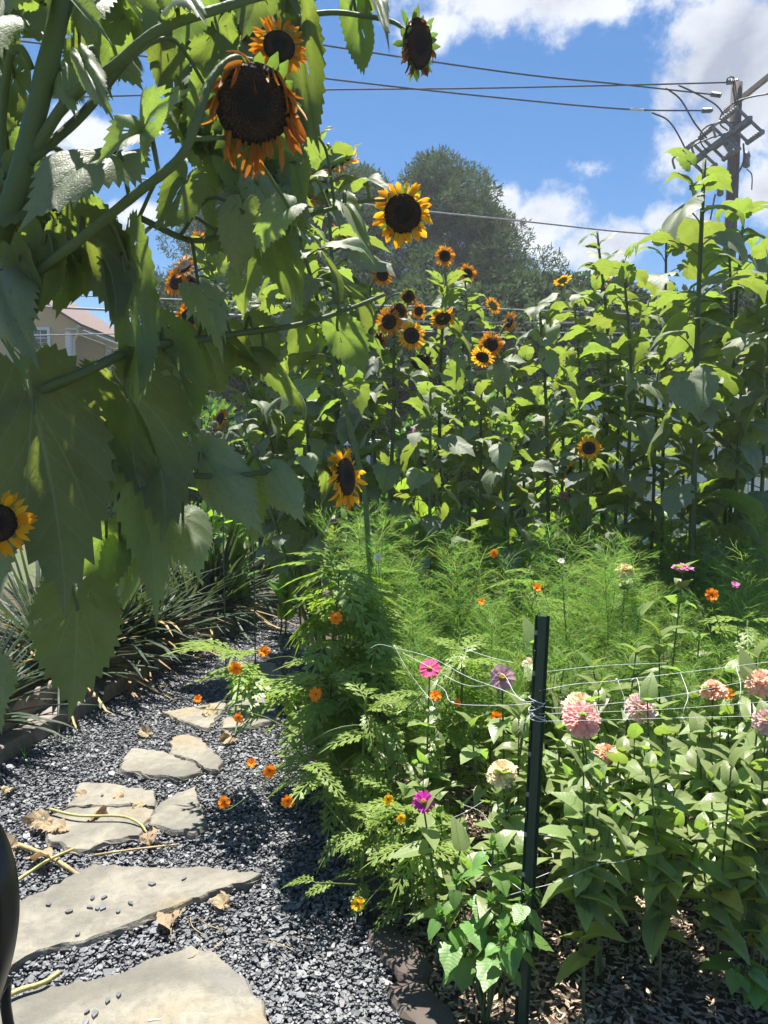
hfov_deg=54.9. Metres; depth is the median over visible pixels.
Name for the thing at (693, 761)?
zinnia
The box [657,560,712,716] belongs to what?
zinnia
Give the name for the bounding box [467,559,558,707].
cosmos
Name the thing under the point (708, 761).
zinnia
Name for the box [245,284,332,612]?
sunflower
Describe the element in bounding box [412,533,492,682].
cosmos
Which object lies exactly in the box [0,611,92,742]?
yucca
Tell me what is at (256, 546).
broad leaved plant
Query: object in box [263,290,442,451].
leafy tree
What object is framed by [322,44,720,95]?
power line
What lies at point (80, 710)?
edging block
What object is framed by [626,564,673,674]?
cosmos
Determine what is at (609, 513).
broad leaved plant
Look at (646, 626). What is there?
cosmos
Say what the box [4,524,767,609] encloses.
ground
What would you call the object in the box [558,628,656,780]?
cosmos
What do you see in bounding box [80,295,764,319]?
power line
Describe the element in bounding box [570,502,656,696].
cosmos
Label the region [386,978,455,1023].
edging stone
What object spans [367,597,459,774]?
cosmos
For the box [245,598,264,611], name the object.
edging block
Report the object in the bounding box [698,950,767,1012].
serrated leaf plant
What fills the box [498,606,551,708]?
cosmos
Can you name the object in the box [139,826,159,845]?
dead leaf
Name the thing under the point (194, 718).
flagstone
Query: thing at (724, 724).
zinnia
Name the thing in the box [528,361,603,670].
sunflower
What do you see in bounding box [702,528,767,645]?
cosmos
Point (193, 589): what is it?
yucca
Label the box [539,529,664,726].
cosmos
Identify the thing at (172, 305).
leafy tree
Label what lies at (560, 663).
cosmos
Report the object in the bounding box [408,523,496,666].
cosmos
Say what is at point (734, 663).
zinnia
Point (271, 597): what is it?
edging block
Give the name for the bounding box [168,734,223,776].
flagstone
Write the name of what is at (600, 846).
twine
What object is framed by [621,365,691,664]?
sunflower
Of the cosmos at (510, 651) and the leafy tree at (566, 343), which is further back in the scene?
the leafy tree at (566, 343)
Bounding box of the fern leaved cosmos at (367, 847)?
[283,781,434,920]
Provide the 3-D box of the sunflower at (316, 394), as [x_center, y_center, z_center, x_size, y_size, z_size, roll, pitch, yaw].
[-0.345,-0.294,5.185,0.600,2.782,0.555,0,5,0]
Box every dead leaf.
[1,785,14,794]
[6,833,18,855]
[21,808,53,829]
[28,845,53,861]
[42,818,68,833]
[75,789,86,796]
[87,805,107,821]
[112,790,123,798]
[132,800,146,808]
[138,725,151,736]
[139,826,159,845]
[156,909,179,930]
[202,703,217,716]
[209,890,229,909]
[216,730,237,743]
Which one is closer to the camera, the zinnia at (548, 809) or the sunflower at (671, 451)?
the zinnia at (548, 809)
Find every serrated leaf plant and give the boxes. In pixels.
[427,832,553,1023]
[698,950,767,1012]
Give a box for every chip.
[65,909,72,913]
[91,1009,98,1018]
[100,903,105,910]
[105,997,109,1004]
[148,881,155,885]
[148,1018,160,1021]
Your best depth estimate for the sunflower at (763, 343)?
4.56 m
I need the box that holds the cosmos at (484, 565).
[448,512,531,722]
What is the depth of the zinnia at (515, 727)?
2.37 m
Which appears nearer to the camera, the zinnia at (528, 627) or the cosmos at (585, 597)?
the zinnia at (528, 627)
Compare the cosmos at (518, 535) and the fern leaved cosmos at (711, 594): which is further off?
the cosmos at (518, 535)
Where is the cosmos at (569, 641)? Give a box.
[504,551,629,756]
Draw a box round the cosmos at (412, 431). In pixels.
[404,429,423,618]
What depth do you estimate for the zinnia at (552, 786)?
2.47 m
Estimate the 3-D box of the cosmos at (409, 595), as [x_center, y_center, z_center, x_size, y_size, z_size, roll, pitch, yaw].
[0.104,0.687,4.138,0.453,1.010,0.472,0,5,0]
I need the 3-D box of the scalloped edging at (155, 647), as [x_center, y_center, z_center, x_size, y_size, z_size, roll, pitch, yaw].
[-1.676,1.002,5.353,0.044,0.270,0.300,-1,5,11]
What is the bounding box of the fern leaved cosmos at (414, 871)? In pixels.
[351,793,481,935]
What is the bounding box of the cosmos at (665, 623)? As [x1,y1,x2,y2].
[606,538,699,687]
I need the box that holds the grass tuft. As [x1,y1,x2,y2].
[5,734,31,758]
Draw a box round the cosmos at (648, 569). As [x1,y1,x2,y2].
[625,545,668,688]
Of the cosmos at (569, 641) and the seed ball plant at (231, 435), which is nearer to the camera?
the cosmos at (569, 641)
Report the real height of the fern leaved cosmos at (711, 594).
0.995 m
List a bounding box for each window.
[32,327,50,349]
[105,344,115,383]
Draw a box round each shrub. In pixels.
[107,423,242,522]
[184,392,266,531]
[367,461,427,522]
[370,391,518,533]
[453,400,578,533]
[510,395,608,533]
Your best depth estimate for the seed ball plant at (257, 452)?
4.96 m
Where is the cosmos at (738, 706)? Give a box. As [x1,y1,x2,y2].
[698,630,767,769]
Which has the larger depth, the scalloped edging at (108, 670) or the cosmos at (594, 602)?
the scalloped edging at (108, 670)
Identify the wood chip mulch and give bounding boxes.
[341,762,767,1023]
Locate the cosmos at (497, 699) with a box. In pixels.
[446,591,532,839]
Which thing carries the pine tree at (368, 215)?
on the ground
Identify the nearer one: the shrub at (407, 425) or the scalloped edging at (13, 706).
the scalloped edging at (13, 706)
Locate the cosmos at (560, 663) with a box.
[515,621,591,751]
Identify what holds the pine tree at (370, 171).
on the ground
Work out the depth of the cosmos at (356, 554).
3.81 m
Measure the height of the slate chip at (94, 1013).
0.008 m
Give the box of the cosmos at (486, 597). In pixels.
[453,580,513,708]
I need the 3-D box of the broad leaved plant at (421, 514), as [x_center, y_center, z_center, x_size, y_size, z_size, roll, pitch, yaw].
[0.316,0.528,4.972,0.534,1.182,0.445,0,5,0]
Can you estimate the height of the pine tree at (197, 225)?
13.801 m
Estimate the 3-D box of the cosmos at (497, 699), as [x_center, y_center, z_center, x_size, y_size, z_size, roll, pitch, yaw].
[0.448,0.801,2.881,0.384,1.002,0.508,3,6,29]
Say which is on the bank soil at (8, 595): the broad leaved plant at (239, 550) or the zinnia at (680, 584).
the broad leaved plant at (239, 550)
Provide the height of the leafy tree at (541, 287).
8.461 m
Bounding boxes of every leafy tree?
[103,270,320,450]
[208,240,418,435]
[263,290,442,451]
[287,268,514,438]
[367,276,568,426]
[469,267,656,384]
[531,296,668,407]
[587,283,741,384]
[630,284,764,373]
[701,294,753,366]
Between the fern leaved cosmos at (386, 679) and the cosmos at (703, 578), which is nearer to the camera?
the fern leaved cosmos at (386, 679)
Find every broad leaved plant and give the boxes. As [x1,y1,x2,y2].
[180,487,236,608]
[216,516,259,621]
[246,532,272,594]
[256,546,309,635]
[311,501,336,604]
[329,510,363,596]
[356,493,410,628]
[375,516,436,650]
[381,478,418,524]
[410,496,458,622]
[412,505,461,680]
[449,508,483,635]
[471,493,521,667]
[473,493,517,629]
[499,507,554,647]
[527,488,559,576]
[533,480,564,583]
[552,522,609,671]
[555,513,599,606]
[607,511,629,613]
[612,544,664,653]
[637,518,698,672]
[646,511,672,606]
[695,521,749,680]
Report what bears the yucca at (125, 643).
on the bank soil at (8, 595)
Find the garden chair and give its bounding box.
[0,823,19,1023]
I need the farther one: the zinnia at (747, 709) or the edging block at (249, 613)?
the edging block at (249, 613)
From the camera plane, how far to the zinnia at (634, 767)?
2.21 m
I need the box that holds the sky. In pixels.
[12,0,767,348]
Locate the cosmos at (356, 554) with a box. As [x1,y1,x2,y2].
[306,499,406,684]
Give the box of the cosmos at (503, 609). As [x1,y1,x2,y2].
[445,540,537,745]
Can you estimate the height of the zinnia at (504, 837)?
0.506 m
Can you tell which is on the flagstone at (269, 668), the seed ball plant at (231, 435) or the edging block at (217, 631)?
the seed ball plant at (231, 435)
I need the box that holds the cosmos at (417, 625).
[387,585,448,729]
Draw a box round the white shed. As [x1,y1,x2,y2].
[575,378,767,545]
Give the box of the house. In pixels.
[0,300,119,388]
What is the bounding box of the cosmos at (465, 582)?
[395,529,506,773]
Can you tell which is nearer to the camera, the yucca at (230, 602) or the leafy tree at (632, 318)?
the yucca at (230, 602)
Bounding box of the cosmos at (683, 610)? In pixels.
[631,588,710,710]
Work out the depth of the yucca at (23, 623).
4.54 m
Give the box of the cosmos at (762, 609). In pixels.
[716,572,767,664]
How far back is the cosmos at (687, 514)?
4.40 m
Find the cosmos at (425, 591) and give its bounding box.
[350,555,450,714]
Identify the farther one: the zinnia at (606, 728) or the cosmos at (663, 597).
the cosmos at (663, 597)
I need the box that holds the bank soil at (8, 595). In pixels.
[0,588,274,766]
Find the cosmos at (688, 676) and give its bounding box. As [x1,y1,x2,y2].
[655,653,728,787]
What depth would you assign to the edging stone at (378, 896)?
2.57 m
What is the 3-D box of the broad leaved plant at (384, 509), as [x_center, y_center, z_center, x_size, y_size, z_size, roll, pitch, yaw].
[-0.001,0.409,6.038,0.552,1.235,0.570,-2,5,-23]
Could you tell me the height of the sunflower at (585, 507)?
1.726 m
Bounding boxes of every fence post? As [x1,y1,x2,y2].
[345,507,353,697]
[514,615,549,1023]
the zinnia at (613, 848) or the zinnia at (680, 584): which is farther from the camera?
the zinnia at (680, 584)
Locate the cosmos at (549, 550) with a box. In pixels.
[499,509,606,679]
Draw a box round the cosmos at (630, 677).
[589,608,664,766]
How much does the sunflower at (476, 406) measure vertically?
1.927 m
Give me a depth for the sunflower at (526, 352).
5.08 m
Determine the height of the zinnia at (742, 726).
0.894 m
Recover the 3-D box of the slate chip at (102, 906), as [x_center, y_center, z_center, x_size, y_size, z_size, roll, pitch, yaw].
[-0.933,1.310,2.451,0.022,0.008,0.028,-4,6,-35]
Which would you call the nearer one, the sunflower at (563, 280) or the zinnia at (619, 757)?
the zinnia at (619, 757)
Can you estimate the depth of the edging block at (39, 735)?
3.99 m
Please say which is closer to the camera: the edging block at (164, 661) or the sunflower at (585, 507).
the sunflower at (585, 507)
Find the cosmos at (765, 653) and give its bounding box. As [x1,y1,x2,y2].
[726,611,767,704]
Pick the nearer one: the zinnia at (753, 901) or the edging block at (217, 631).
the zinnia at (753, 901)
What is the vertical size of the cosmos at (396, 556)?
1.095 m
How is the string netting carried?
attached to the fence post at (534, 773)
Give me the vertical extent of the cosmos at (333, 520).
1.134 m
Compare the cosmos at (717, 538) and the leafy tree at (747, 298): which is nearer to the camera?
the cosmos at (717, 538)
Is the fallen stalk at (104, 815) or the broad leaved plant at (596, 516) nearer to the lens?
the fallen stalk at (104, 815)
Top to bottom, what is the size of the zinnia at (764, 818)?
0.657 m
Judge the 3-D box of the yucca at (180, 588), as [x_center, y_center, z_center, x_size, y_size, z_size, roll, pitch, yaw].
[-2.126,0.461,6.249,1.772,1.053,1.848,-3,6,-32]
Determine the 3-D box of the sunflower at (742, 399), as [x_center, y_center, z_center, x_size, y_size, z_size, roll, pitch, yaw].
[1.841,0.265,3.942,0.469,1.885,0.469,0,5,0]
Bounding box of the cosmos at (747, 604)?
[673,538,767,722]
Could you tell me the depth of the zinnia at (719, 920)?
2.02 m
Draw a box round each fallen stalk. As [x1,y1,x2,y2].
[11,970,60,996]
[18,842,79,873]
[18,848,73,880]
[49,808,147,832]
[92,843,177,856]
[170,907,185,941]
[196,917,225,930]
[262,940,295,951]
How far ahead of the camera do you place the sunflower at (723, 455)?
4.29 m
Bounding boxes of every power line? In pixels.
[21,40,712,111]
[34,331,751,335]
[45,306,763,324]
[53,82,727,98]
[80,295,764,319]
[142,178,677,235]
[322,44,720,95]
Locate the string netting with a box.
[371,644,767,896]
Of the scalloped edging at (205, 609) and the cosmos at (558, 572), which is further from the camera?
the scalloped edging at (205, 609)
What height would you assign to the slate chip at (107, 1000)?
0.008 m
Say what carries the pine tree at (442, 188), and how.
on the ground
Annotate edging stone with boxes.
[340,865,395,919]
[367,923,435,987]
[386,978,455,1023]
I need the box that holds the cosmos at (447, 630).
[412,522,492,683]
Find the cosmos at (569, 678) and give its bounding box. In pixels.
[503,633,601,849]
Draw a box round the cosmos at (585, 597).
[518,550,622,689]
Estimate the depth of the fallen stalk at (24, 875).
2.68 m
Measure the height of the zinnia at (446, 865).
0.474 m
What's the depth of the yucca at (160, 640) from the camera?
5.27 m
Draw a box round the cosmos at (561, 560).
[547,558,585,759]
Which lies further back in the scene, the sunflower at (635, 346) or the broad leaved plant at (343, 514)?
the broad leaved plant at (343, 514)
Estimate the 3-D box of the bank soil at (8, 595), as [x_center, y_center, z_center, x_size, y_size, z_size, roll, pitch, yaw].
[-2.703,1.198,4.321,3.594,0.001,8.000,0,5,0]
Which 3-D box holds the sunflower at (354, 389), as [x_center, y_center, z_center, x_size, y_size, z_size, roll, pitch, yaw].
[-0.264,-0.041,3.271,0.616,2.615,0.591,0,5,0]
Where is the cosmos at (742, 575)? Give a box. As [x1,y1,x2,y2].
[702,536,766,713]
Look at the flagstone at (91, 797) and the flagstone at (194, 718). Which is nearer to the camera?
the flagstone at (91, 797)
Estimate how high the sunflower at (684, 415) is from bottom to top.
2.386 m
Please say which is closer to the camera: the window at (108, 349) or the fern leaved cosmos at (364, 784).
the fern leaved cosmos at (364, 784)
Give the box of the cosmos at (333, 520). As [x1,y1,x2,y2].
[325,519,343,653]
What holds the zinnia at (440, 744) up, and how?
on the wood chip mulch
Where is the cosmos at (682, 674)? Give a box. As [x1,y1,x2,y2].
[621,621,702,734]
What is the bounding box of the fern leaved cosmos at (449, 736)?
[404,634,519,817]
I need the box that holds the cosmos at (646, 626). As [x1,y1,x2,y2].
[603,576,685,725]
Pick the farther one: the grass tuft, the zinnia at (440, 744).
the grass tuft
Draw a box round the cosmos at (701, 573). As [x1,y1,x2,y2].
[659,527,727,646]
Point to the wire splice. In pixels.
(636, 109)
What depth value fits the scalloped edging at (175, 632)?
5.65 m
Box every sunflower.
[0,0,440,734]
[164,230,324,652]
[188,365,321,652]
[228,416,328,691]
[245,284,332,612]
[258,198,389,743]
[258,224,354,663]
[277,360,335,611]
[284,137,399,647]
[306,288,376,638]
[316,329,395,684]
[335,271,425,660]
[335,300,434,689]
[388,381,475,679]
[404,244,493,663]
[421,341,491,674]
[436,263,502,655]
[439,379,513,707]
[462,311,548,638]
[465,406,557,733]
[488,344,550,560]
[500,293,585,598]
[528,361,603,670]
[542,297,620,681]
[546,414,632,688]
[554,274,631,555]
[558,231,647,684]
[576,242,670,703]
[590,354,654,672]
[591,212,732,691]
[612,301,676,566]
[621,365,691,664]
[632,147,767,714]
[653,299,713,643]
[657,341,727,665]
[669,197,767,631]
[681,384,767,677]
[686,234,767,699]
[696,360,747,562]
[697,237,767,603]
[720,332,767,549]
[744,278,767,467]
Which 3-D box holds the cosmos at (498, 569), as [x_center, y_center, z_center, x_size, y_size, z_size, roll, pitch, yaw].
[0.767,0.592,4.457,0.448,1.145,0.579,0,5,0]
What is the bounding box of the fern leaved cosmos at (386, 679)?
[308,626,474,815]
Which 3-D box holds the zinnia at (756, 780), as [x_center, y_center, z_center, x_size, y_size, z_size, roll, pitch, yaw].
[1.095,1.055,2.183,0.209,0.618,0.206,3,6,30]
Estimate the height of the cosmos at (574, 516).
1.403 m
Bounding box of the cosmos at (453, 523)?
[405,489,489,652]
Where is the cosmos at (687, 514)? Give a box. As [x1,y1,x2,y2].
[631,491,704,676]
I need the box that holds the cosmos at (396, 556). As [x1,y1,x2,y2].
[373,541,429,655]
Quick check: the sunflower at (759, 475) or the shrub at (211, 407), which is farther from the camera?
the shrub at (211, 407)
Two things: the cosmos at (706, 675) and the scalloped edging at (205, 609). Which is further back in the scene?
the scalloped edging at (205, 609)
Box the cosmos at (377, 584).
[321,497,444,716]
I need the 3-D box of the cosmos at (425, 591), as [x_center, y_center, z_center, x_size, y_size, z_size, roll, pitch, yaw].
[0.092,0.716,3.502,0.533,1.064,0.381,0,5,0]
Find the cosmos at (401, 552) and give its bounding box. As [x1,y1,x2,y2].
[359,514,446,621]
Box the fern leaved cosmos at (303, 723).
[164,552,473,828]
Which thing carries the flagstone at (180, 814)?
on the gravel path
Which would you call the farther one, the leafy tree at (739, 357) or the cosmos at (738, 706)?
the leafy tree at (739, 357)
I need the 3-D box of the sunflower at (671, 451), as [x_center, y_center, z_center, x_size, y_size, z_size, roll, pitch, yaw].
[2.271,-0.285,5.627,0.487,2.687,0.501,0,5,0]
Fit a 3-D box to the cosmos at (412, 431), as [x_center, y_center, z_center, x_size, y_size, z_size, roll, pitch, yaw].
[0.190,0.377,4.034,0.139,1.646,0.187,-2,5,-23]
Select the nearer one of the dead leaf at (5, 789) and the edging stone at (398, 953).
the edging stone at (398, 953)
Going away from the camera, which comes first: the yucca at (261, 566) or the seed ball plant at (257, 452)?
the seed ball plant at (257, 452)
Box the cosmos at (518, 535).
[475,519,570,646]
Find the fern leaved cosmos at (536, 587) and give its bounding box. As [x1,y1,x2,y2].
[478,549,599,761]
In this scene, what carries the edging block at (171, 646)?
on the bank soil at (8, 595)
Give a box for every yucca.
[0,545,248,715]
[0,549,173,683]
[0,563,188,732]
[0,589,39,684]
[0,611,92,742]
[32,518,238,620]
[83,562,227,681]
[146,556,264,642]
[170,513,328,615]
[170,514,297,650]
[184,537,278,608]
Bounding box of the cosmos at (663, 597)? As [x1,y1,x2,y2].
[628,572,685,726]
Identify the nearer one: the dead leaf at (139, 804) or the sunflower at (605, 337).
the dead leaf at (139, 804)
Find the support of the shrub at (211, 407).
on the ground
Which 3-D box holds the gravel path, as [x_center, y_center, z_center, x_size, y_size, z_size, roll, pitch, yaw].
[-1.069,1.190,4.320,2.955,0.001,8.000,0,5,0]
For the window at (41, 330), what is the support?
in the house
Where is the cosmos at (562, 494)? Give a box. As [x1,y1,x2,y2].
[557,491,578,600]
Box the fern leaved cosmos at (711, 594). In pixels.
[682,588,767,725]
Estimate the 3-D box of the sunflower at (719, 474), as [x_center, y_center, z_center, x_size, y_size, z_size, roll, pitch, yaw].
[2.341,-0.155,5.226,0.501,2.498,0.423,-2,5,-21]
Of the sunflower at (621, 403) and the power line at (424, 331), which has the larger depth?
the power line at (424, 331)
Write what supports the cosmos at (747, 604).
on the wood chip mulch
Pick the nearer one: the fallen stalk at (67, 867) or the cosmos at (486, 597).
the fallen stalk at (67, 867)
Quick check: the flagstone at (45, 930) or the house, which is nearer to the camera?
the flagstone at (45, 930)
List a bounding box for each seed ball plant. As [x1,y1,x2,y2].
[200,417,239,672]
[237,447,274,664]
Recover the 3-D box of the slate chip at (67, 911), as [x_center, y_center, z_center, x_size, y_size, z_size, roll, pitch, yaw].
[-1.034,1.311,2.429,0.019,0.007,0.021,4,6,38]
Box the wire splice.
[630,108,643,110]
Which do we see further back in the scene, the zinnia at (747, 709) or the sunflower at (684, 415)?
the sunflower at (684, 415)
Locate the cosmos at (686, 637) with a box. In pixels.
[654,588,756,725]
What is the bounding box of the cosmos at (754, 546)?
[716,507,767,629]
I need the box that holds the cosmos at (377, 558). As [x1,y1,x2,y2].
[361,554,402,781]
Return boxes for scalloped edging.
[0,699,24,735]
[22,680,57,719]
[95,652,119,682]
[116,640,142,662]
[140,632,164,652]
[165,621,184,645]
[182,610,201,631]
[199,605,217,625]
[218,596,233,614]
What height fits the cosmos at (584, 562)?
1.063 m
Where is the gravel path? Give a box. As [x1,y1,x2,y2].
[0,597,397,1023]
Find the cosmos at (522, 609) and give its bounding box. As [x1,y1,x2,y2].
[488,543,568,646]
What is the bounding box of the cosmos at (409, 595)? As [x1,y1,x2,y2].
[390,548,438,711]
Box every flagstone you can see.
[0,945,268,1023]
[9,864,262,973]
[45,807,153,858]
[66,782,157,809]
[119,748,202,784]
[148,786,208,842]
[161,701,227,733]
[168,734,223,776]
[218,661,283,686]
[221,707,280,733]
[231,695,278,716]
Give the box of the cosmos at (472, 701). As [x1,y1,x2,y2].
[444,654,501,822]
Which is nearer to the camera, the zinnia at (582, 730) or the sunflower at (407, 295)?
the zinnia at (582, 730)
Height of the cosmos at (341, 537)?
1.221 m
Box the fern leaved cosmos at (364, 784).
[193,671,447,868]
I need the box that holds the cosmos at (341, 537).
[319,510,404,679]
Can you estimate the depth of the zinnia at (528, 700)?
2.82 m
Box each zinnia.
[367,725,420,875]
[381,658,449,812]
[389,787,485,969]
[390,749,440,909]
[417,729,468,841]
[427,791,475,939]
[454,663,547,853]
[466,775,525,912]
[466,830,521,1015]
[472,759,552,904]
[485,657,532,760]
[485,703,554,857]
[501,714,553,847]
[510,615,572,857]
[516,686,566,812]
[524,693,611,823]
[539,712,576,909]
[539,740,628,1015]
[540,736,599,947]
[542,740,626,882]
[555,735,630,822]
[556,691,629,821]
[557,700,666,978]
[571,674,627,822]
[574,795,644,982]
[577,643,663,829]
[604,563,653,725]
[609,671,692,860]
[609,722,692,964]
[611,693,671,908]
[616,747,733,996]
[627,618,684,789]
[635,700,702,838]
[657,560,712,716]
[670,679,742,900]
[670,682,702,825]
[679,711,751,912]
[681,746,767,997]
[683,706,737,794]
[685,732,767,952]
[706,658,740,770]
[707,639,767,794]
[713,764,767,967]
[720,664,767,936]
[721,699,767,968]
[722,820,767,963]
[729,647,767,818]
[755,757,767,821]
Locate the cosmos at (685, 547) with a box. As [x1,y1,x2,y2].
[641,514,732,687]
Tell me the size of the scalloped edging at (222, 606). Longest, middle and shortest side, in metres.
0.300 x 0.270 x 0.044 m
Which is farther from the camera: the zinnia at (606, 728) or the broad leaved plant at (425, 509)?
the broad leaved plant at (425, 509)
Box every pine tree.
[154,179,229,291]
[227,163,418,295]
[311,160,467,295]
[359,144,570,293]
[411,202,564,285]
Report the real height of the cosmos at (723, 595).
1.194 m
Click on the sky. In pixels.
(589, 167)
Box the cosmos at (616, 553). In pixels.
[577,526,659,720]
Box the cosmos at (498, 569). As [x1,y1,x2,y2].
[481,517,542,629]
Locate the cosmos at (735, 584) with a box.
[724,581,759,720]
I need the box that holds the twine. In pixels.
[539,834,691,863]
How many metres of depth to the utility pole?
20.03 m
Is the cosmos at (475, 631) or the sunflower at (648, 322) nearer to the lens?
the cosmos at (475, 631)
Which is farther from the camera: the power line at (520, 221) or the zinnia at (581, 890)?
the power line at (520, 221)
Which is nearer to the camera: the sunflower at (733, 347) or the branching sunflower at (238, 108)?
the branching sunflower at (238, 108)
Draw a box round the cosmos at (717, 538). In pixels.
[702,515,766,609]
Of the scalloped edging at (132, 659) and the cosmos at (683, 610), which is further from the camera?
the scalloped edging at (132, 659)
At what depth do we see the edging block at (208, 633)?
5.81 m
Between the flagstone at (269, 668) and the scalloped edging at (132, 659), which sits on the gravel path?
the flagstone at (269, 668)
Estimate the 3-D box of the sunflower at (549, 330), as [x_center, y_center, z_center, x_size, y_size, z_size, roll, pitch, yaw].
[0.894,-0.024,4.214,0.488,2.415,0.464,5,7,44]
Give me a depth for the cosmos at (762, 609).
3.44 m
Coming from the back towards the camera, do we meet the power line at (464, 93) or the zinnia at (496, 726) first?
the power line at (464, 93)
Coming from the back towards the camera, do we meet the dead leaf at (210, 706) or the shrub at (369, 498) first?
the shrub at (369, 498)
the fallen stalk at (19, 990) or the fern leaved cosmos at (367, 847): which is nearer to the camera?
the fallen stalk at (19, 990)
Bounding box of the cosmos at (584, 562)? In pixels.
[556,545,626,688]
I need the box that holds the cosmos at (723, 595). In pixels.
[662,528,767,717]
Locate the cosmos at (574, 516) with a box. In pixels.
[542,476,642,685]
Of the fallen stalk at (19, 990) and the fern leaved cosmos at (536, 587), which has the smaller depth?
the fallen stalk at (19, 990)
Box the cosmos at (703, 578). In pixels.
[678,532,767,725]
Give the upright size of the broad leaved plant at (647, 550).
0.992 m
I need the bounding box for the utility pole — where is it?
[652,74,767,364]
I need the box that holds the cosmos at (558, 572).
[533,541,581,667]
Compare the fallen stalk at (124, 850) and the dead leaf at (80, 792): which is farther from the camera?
the dead leaf at (80, 792)
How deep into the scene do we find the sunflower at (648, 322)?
5.17 m
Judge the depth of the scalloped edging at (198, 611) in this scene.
5.94 m
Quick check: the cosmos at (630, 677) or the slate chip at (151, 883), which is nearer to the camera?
the slate chip at (151, 883)
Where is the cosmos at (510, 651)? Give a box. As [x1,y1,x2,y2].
[473,619,564,725]
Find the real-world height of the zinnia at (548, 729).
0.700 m
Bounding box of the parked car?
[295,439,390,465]
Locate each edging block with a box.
[0,728,32,766]
[16,706,68,744]
[56,690,98,722]
[87,674,126,703]
[119,662,151,685]
[140,649,173,673]
[166,639,192,660]
[183,629,209,641]
[203,620,223,637]
[216,614,239,630]
[230,606,252,620]
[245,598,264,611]
[261,593,275,606]
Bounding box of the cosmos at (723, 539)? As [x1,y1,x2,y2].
[655,512,762,674]
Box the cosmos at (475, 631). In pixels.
[411,597,501,731]
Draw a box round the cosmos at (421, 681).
[394,622,475,799]
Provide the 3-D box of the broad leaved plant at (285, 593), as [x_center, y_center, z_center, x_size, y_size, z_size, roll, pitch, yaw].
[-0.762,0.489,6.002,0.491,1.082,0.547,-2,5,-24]
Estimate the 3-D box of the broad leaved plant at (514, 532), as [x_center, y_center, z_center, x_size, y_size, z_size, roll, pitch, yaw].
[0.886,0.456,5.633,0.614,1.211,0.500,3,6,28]
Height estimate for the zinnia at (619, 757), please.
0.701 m
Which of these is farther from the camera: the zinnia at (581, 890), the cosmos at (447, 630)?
the cosmos at (447, 630)
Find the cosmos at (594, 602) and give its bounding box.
[561,533,628,668]
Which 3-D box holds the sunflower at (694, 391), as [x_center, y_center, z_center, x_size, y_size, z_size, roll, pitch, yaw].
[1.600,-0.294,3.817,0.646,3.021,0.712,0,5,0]
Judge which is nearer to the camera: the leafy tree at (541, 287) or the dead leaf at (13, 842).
the dead leaf at (13, 842)
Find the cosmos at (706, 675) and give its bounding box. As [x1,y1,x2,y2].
[680,634,742,732]
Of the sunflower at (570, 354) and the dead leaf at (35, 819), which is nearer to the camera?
the dead leaf at (35, 819)
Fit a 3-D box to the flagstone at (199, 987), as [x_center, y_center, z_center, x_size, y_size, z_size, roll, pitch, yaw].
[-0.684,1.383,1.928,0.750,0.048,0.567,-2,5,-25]

